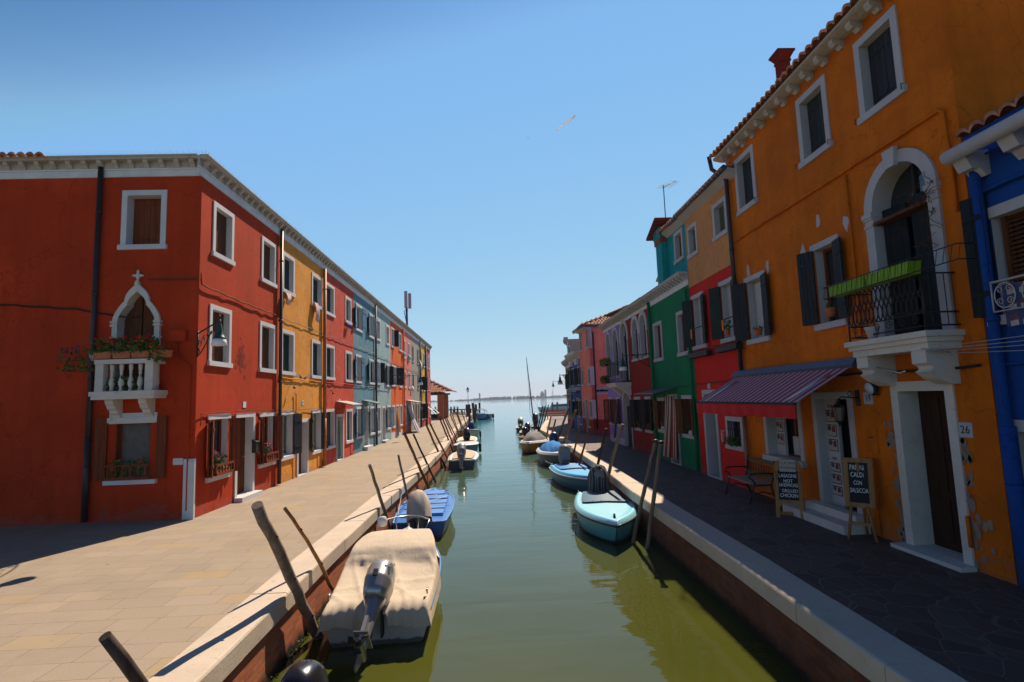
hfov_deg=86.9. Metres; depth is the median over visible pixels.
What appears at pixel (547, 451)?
motor boat
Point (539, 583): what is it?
water
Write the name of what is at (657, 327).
window
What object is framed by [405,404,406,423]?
window
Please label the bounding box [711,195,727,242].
window
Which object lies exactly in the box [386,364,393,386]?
window
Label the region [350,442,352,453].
meter door
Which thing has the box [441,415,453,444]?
mooring pole
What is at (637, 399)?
window
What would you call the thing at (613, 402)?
window
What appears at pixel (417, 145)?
sky
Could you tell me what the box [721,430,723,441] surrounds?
intercom
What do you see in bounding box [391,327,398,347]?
window
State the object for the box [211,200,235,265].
window
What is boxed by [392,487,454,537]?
motor boat
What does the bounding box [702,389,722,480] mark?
door
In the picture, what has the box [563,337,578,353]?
house
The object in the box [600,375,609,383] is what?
balcony plants
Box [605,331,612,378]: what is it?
window
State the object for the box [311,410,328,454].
window
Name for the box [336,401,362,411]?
door canopy
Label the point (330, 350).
window
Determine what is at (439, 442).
mooring pole
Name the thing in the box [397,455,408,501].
mooring pole
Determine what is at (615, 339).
window
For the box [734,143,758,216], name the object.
window
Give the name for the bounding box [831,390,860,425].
wall lantern
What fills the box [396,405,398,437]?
door
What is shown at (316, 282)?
window
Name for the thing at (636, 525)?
mooring pole
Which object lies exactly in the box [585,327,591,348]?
window
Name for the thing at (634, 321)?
window
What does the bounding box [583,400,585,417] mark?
window
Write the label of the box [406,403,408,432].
door
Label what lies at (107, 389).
balcony plant
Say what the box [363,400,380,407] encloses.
door canopy
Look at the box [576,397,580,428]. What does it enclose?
door
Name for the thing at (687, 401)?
window
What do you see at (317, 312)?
hanging cloth
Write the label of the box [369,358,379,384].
window
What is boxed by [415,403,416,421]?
door
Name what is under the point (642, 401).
window
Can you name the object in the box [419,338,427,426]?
house
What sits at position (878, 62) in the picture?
window
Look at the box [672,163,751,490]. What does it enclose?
house
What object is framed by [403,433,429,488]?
mooring pole
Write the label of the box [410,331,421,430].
house
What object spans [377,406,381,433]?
window
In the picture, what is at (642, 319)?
window
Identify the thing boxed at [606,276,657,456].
house
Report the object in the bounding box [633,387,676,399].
door canopy
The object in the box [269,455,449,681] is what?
weed and shells
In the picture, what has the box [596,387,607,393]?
street sign
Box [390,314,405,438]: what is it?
house
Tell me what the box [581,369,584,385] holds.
window
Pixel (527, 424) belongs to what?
motor boat
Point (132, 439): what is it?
window
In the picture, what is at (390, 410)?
window
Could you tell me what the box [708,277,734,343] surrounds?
window
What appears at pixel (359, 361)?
window
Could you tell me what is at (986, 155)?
house
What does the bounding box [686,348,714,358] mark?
planter rack
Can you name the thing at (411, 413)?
door curtain
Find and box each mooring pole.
[99,631,148,681]
[251,501,323,639]
[283,507,334,592]
[368,464,391,529]
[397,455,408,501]
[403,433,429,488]
[413,434,435,481]
[425,424,445,467]
[430,424,447,459]
[440,419,453,452]
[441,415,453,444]
[444,417,456,442]
[468,404,470,421]
[472,403,475,422]
[475,404,476,420]
[537,406,542,429]
[539,406,545,430]
[546,416,551,437]
[558,408,569,437]
[562,410,576,443]
[570,424,581,462]
[578,427,590,464]
[597,428,606,463]
[608,424,623,476]
[631,439,658,542]
[645,441,663,548]
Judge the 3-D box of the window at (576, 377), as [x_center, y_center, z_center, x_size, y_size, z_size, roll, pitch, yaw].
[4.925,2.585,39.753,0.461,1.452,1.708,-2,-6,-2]
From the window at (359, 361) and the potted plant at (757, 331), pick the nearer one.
the potted plant at (757, 331)
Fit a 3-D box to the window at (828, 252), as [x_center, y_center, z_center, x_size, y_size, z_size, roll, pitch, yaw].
[5.957,-1.079,10.175,0.467,1.684,1.228,-2,-6,-2]
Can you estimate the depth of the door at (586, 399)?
36.85 m
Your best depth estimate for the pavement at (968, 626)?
7.10 m
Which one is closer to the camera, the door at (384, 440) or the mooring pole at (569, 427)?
the mooring pole at (569, 427)
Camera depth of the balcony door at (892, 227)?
8.42 m
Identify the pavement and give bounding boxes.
[0,414,465,681]
[547,416,1023,681]
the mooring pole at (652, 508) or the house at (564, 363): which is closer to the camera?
the mooring pole at (652, 508)
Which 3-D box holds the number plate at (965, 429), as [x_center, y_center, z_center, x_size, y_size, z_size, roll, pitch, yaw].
[6.132,1.203,7.307,0.016,0.200,0.220,-2,-6,-2]
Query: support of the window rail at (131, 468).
attached to the corner house at (130, 246)
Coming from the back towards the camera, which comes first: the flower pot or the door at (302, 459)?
the door at (302, 459)
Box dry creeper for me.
[894,172,942,248]
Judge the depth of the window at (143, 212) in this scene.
13.21 m
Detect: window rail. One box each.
[103,457,149,479]
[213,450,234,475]
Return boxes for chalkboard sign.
[773,458,804,518]
[842,457,878,542]
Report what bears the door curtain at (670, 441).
hanging from the house at (672, 365)
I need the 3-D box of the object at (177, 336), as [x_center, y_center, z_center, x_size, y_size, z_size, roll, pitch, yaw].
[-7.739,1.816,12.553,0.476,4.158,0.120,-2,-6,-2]
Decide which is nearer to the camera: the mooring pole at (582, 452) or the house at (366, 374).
the mooring pole at (582, 452)
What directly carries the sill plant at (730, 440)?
on the house at (700, 213)
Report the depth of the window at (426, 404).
54.41 m
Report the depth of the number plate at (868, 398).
9.19 m
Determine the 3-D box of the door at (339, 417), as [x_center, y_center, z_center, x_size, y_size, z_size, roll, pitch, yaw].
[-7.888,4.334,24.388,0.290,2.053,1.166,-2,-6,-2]
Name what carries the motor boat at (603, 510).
on the water
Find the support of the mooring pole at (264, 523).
in the water
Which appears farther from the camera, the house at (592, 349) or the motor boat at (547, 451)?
the house at (592, 349)
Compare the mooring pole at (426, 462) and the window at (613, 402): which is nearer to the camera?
the mooring pole at (426, 462)
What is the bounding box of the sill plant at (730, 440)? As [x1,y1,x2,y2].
[723,435,740,446]
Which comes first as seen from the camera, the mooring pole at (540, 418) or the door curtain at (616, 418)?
the door curtain at (616, 418)
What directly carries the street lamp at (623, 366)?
attached to the house at (631, 319)
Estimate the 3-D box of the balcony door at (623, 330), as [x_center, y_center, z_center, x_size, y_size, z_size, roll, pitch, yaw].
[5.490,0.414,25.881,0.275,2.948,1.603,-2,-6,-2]
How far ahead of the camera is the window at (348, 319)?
26.83 m
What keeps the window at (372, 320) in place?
in the house at (366, 374)
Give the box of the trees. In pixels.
[431,395,566,401]
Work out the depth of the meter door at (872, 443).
9.10 m
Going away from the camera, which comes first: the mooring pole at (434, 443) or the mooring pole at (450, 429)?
the mooring pole at (434, 443)
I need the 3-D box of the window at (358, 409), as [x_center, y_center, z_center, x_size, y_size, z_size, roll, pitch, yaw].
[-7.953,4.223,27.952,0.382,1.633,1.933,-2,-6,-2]
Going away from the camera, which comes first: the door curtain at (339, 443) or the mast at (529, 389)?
the door curtain at (339, 443)
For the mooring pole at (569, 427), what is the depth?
28.46 m
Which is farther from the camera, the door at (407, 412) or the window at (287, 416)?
the door at (407, 412)
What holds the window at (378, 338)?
in the house at (384, 407)
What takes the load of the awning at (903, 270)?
attached to the house at (839, 137)
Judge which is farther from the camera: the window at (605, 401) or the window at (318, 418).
the window at (605, 401)
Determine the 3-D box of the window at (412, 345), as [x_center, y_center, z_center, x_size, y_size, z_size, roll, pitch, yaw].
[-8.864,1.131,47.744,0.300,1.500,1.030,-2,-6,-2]
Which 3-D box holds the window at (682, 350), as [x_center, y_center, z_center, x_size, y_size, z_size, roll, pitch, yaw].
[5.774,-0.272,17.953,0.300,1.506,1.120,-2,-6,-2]
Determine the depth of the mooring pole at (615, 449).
16.35 m
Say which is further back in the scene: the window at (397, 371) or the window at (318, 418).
the window at (397, 371)
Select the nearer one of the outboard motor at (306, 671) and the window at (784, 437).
the outboard motor at (306, 671)
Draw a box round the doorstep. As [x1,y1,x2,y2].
[782,500,870,534]
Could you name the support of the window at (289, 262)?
in the house at (304, 430)
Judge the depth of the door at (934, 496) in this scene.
8.20 m
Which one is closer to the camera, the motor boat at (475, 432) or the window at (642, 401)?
the window at (642, 401)
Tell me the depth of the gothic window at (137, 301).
12.87 m
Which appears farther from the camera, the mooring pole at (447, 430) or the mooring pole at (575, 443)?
the mooring pole at (447, 430)
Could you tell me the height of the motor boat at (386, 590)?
1.350 m
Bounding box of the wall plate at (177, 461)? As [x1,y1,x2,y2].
[173,458,182,464]
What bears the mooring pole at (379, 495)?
in the water
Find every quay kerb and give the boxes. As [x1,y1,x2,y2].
[148,413,471,681]
[540,416,967,681]
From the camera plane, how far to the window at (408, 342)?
45.78 m
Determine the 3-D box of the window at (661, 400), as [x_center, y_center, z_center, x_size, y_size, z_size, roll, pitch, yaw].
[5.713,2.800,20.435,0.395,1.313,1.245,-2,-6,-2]
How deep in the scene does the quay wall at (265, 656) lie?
7.53 m
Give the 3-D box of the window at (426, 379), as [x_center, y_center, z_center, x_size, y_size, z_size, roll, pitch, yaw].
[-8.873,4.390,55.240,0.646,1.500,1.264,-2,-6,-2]
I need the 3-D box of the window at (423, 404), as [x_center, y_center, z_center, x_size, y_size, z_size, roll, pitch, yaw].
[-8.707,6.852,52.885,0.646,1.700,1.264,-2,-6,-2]
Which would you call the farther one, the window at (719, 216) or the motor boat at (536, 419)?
the motor boat at (536, 419)
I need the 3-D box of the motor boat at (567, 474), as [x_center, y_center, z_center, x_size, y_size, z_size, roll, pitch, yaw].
[2.505,5.139,21.121,1.669,1.917,5.499,-1,-6,-8]
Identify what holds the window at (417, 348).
in the house at (416, 372)
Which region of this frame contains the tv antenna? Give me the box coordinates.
[658,180,678,223]
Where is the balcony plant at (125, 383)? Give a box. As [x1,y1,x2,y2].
[121,376,136,390]
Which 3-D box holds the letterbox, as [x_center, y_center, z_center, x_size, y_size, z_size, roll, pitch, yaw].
[-7.392,3.034,15.633,0.160,0.380,0.300,-2,-6,-2]
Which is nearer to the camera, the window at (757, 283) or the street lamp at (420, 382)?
the window at (757, 283)
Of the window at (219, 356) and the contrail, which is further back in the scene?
the contrail
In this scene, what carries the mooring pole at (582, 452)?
in the water
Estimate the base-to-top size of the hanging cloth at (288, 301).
0.458 m
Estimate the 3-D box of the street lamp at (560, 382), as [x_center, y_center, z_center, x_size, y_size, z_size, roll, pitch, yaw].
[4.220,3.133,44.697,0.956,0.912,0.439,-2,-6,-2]
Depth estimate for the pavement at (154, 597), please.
8.51 m
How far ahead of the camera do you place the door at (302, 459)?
20.03 m
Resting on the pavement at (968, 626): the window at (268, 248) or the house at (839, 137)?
the house at (839, 137)
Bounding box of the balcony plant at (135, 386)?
[131,376,144,390]
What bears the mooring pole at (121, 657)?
in the water
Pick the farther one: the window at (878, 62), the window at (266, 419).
the window at (266, 419)
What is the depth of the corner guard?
12.39 m
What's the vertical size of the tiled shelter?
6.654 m
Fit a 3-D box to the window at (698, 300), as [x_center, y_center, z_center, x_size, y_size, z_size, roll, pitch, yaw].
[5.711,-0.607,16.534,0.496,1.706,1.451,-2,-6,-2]
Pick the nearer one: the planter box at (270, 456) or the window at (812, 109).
the window at (812, 109)
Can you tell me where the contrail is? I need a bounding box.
[556,115,575,130]
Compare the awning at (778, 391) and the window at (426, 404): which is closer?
the awning at (778, 391)
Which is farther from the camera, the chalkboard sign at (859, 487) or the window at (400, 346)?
the window at (400, 346)
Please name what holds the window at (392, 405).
in the house at (397, 324)
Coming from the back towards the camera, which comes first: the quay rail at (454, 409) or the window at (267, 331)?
the quay rail at (454, 409)
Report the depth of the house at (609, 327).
28.25 m
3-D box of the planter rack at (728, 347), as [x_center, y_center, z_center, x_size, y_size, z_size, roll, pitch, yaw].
[5.698,0.151,14.225,0.286,0.229,1.394,-2,-6,-2]
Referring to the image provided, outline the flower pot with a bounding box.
[864,326,878,338]
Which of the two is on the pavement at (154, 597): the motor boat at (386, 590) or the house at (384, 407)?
the house at (384, 407)
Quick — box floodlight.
[864,382,880,394]
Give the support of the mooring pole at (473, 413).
in the water
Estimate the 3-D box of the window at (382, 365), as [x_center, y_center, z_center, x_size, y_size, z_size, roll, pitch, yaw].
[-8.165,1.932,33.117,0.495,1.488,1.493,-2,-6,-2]
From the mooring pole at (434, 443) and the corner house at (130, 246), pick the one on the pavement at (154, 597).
the corner house at (130, 246)
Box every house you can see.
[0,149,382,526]
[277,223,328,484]
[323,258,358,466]
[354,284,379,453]
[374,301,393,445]
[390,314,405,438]
[402,324,412,432]
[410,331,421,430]
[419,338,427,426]
[426,343,431,424]
[561,345,571,426]
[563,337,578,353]
[564,346,582,430]
[572,305,627,434]
[598,317,624,445]
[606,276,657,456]
[640,217,701,472]
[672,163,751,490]
[707,0,1023,584]
[939,92,1023,588]
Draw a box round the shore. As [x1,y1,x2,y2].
[434,397,560,401]
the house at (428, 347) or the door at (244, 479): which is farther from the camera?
the house at (428, 347)
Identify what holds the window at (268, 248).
in the corner house at (130, 246)
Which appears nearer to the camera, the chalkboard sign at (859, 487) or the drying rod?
the chalkboard sign at (859, 487)
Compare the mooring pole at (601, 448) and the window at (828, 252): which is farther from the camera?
the mooring pole at (601, 448)
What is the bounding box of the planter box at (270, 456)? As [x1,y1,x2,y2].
[262,441,278,462]
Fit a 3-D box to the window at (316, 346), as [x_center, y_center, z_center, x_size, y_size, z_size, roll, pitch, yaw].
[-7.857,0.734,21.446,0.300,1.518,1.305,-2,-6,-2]
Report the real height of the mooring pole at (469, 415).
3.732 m
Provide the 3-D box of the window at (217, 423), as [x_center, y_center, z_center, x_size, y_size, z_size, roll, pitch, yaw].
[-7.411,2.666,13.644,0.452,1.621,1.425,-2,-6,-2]
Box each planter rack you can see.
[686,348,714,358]
[713,340,745,352]
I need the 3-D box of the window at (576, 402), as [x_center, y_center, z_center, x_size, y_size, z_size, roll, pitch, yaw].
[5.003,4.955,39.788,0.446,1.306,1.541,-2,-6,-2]
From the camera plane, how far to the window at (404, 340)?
43.62 m
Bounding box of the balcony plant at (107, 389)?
[104,377,116,390]
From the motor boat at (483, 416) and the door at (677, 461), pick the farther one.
the motor boat at (483, 416)
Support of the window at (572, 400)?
in the house at (574, 371)
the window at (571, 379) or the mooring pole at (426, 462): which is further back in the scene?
the window at (571, 379)
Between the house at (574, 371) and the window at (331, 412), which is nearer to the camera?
the window at (331, 412)
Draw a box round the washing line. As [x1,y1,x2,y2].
[920,335,1023,353]
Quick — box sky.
[0,0,849,400]
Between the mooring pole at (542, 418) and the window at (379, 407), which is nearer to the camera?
the window at (379, 407)
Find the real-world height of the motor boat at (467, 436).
1.964 m
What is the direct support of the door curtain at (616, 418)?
hanging from the house at (609, 327)
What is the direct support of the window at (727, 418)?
in the house at (700, 213)
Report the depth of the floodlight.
8.91 m
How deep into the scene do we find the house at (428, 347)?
59.23 m
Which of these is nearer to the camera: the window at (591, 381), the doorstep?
the doorstep
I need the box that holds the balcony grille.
[989,274,1023,325]
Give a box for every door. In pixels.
[227,412,262,502]
[292,418,308,476]
[317,452,320,465]
[336,414,343,461]
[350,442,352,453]
[363,406,372,450]
[382,406,389,442]
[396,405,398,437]
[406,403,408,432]
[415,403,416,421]
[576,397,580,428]
[585,398,588,430]
[619,320,629,380]
[622,391,635,448]
[667,394,681,465]
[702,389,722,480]
[809,392,862,521]
[861,146,956,337]
[865,428,879,453]
[890,381,977,572]
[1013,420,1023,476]
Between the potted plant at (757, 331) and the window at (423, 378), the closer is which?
the potted plant at (757, 331)
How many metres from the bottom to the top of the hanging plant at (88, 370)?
0.644 m
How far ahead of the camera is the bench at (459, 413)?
69.02 m
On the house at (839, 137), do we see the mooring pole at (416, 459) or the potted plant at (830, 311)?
the potted plant at (830, 311)
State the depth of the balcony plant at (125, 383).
12.32 m
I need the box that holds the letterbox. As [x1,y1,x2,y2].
[251,439,260,452]
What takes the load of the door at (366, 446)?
in the house at (366, 374)
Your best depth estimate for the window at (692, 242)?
17.10 m
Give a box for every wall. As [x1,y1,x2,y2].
[222,416,471,681]
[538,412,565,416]
[541,433,870,681]
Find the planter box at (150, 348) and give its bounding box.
[88,333,172,361]
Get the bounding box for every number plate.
[863,392,873,403]
[958,422,973,437]
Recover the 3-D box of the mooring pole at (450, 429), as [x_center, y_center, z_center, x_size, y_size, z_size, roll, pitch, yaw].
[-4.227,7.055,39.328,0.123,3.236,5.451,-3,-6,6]
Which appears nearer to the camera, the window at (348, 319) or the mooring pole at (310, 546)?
the mooring pole at (310, 546)
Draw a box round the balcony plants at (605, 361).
[598,358,611,366]
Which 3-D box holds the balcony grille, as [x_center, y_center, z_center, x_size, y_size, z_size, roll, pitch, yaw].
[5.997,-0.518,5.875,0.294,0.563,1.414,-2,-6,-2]
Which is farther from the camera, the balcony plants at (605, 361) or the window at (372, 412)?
the window at (372, 412)
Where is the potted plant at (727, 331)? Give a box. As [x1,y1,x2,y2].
[723,320,732,334]
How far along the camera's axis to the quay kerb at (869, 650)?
6.42 m
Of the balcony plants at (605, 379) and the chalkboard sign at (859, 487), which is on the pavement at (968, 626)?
the chalkboard sign at (859, 487)
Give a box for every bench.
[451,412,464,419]
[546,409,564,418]
[724,455,774,504]
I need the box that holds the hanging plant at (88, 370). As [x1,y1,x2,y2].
[55,344,96,372]
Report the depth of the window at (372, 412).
31.49 m
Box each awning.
[696,358,856,418]
[823,242,976,299]
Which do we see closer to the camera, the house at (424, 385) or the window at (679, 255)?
the window at (679, 255)
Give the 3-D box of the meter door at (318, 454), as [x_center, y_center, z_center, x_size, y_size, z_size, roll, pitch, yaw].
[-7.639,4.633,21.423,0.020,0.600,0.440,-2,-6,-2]
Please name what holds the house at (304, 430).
on the pavement at (154, 597)
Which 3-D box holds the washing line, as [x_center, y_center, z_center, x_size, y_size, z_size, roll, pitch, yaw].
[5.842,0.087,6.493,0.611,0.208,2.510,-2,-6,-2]
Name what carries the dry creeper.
attached to the house at (839, 137)
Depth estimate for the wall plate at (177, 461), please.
12.49 m
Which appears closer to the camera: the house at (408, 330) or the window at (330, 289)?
the window at (330, 289)
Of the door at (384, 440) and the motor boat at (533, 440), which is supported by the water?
the motor boat at (533, 440)
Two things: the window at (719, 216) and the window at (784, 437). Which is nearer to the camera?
the window at (784, 437)
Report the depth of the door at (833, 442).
10.47 m
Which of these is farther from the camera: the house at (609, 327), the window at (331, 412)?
the house at (609, 327)
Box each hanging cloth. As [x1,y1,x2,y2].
[285,292,290,304]
[314,302,319,321]
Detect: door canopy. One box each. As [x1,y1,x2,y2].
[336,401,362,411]
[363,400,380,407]
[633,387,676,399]
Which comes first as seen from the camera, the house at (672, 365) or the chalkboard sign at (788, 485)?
the chalkboard sign at (788, 485)
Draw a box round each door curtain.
[338,421,340,455]
[397,408,400,431]
[407,403,419,430]
[613,399,619,437]
[663,396,677,458]
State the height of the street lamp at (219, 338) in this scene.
0.860 m
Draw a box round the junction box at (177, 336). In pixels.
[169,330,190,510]
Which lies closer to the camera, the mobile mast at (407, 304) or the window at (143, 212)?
the window at (143, 212)
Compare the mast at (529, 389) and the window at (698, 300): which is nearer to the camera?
the window at (698, 300)
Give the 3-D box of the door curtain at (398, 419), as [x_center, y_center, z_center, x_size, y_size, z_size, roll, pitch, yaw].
[-8.149,5.702,39.115,0.268,1.750,0.800,-2,-6,-2]
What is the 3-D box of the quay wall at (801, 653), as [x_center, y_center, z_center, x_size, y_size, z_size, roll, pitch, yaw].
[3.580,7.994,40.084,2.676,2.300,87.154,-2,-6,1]
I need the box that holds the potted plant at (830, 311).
[824,302,837,316]
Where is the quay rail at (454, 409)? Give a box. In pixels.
[433,409,471,413]
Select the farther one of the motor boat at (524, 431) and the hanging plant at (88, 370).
the motor boat at (524, 431)
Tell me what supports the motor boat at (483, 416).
on the water
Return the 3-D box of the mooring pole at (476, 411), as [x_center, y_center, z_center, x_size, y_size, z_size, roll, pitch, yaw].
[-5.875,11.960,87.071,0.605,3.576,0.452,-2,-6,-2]
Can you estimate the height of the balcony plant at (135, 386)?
0.409 m
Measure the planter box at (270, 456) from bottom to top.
0.653 m
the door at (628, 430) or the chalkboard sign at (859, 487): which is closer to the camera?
the chalkboard sign at (859, 487)
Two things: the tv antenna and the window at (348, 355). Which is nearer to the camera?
the tv antenna
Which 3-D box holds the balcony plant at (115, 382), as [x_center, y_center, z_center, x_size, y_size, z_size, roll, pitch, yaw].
[-8.971,0.993,12.342,0.294,0.402,0.292,-2,-6,-2]
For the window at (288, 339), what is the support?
in the house at (304, 430)
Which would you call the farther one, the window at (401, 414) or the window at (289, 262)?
the window at (401, 414)
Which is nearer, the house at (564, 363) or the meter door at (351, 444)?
the meter door at (351, 444)
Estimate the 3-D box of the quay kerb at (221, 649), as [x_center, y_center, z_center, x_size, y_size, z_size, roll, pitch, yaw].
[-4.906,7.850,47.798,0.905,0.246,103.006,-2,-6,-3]
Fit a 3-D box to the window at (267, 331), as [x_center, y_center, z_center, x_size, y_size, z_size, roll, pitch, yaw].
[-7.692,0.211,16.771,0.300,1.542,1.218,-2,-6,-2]
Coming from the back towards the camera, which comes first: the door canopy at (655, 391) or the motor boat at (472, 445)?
the motor boat at (472, 445)
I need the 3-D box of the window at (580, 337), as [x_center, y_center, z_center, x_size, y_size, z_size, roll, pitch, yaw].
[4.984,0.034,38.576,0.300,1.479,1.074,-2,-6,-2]
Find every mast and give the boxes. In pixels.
[404,291,411,324]
[526,357,536,429]
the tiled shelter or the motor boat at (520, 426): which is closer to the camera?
the motor boat at (520, 426)
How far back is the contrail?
4672.22 m
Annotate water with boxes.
[271,397,802,681]
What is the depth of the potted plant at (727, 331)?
14.27 m
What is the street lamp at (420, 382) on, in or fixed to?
attached to the house at (384, 407)
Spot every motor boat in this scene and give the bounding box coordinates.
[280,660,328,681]
[315,515,441,672]
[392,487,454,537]
[448,443,478,472]
[452,441,480,451]
[456,428,477,442]
[459,421,480,437]
[476,409,493,419]
[515,417,524,431]
[518,427,527,440]
[519,422,537,435]
[519,430,548,453]
[530,413,539,429]
[536,432,570,465]
[538,403,566,411]
[549,444,590,491]
[574,464,637,542]
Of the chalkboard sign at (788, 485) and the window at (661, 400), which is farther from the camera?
the window at (661, 400)
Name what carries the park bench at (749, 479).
on the pavement at (968, 626)
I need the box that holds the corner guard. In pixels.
[182,459,195,519]
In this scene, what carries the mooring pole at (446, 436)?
in the water
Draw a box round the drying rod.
[720,315,737,330]
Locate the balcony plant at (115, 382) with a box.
[110,376,127,390]
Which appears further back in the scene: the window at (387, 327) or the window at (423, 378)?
the window at (423, 378)
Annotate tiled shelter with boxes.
[430,379,456,418]
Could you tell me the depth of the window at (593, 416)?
34.71 m
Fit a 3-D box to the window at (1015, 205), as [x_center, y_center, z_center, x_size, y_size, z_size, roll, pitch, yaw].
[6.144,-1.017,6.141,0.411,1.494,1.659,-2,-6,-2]
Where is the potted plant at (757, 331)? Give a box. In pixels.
[752,326,762,335]
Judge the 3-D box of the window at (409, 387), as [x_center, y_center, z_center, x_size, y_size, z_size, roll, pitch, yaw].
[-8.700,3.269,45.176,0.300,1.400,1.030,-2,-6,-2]
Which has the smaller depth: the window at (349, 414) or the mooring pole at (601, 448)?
the mooring pole at (601, 448)
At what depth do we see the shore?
1888.80 m
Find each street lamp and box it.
[196,315,227,356]
[394,375,422,384]
[558,374,568,384]
[619,353,650,370]
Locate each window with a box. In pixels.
[102,412,157,485]
[109,269,162,389]
[117,190,167,249]
[205,414,239,482]
[207,303,232,367]
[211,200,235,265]
[258,320,276,372]
[258,412,281,468]
[260,235,277,288]
[281,411,301,460]
[282,329,295,375]
[283,251,295,297]
[311,272,322,309]
[311,339,322,378]
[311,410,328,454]
[326,344,335,379]
[326,409,335,449]
[327,282,335,317]
[345,295,351,324]
[345,350,352,382]
[346,409,353,443]
[355,302,366,332]
[355,354,364,383]
[356,407,365,439]
[369,313,377,338]
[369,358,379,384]
[370,406,378,435]
[377,319,380,341]
[377,360,384,384]
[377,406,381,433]
[386,324,389,345]
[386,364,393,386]
[387,405,393,429]
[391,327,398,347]
[391,364,403,386]
[392,405,395,427]
[399,332,401,351]
[400,404,402,425]
[404,340,405,358]
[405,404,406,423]
[408,342,409,360]
[408,371,410,388]
[412,345,413,362]
[417,348,418,364]
[422,377,424,390]
[422,402,425,419]
[423,376,427,390]
[424,402,427,417]
[568,368,574,386]
[569,400,574,414]
[574,366,580,385]
[575,399,580,417]
[579,333,581,351]
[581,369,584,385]
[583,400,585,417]
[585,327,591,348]
[588,366,594,384]
[589,400,596,418]
[603,397,613,424]
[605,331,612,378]
[611,397,620,426]
[612,327,620,377]
[630,397,642,430]
[631,315,639,361]
[638,310,649,359]
[640,396,653,433]
[652,320,663,361]
[653,398,664,432]
[673,227,684,264]
[675,395,694,438]
[676,310,687,356]
[682,291,707,350]
[686,220,698,259]
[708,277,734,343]
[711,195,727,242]
[725,416,743,451]
[731,269,771,344]
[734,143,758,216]
[762,400,807,467]
[795,73,833,169]
[796,233,847,330]
[852,4,907,125]
[987,194,1023,326]
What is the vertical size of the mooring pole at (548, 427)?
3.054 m
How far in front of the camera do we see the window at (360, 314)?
29.12 m
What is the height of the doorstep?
0.290 m
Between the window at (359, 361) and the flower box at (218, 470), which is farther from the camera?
the window at (359, 361)
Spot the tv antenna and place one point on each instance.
(663, 186)
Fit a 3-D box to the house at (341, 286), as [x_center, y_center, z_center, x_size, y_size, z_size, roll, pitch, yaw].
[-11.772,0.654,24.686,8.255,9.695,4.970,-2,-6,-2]
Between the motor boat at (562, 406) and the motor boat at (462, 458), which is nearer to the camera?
the motor boat at (462, 458)
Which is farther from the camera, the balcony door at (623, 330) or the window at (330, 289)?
the balcony door at (623, 330)
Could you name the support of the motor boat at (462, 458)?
on the water

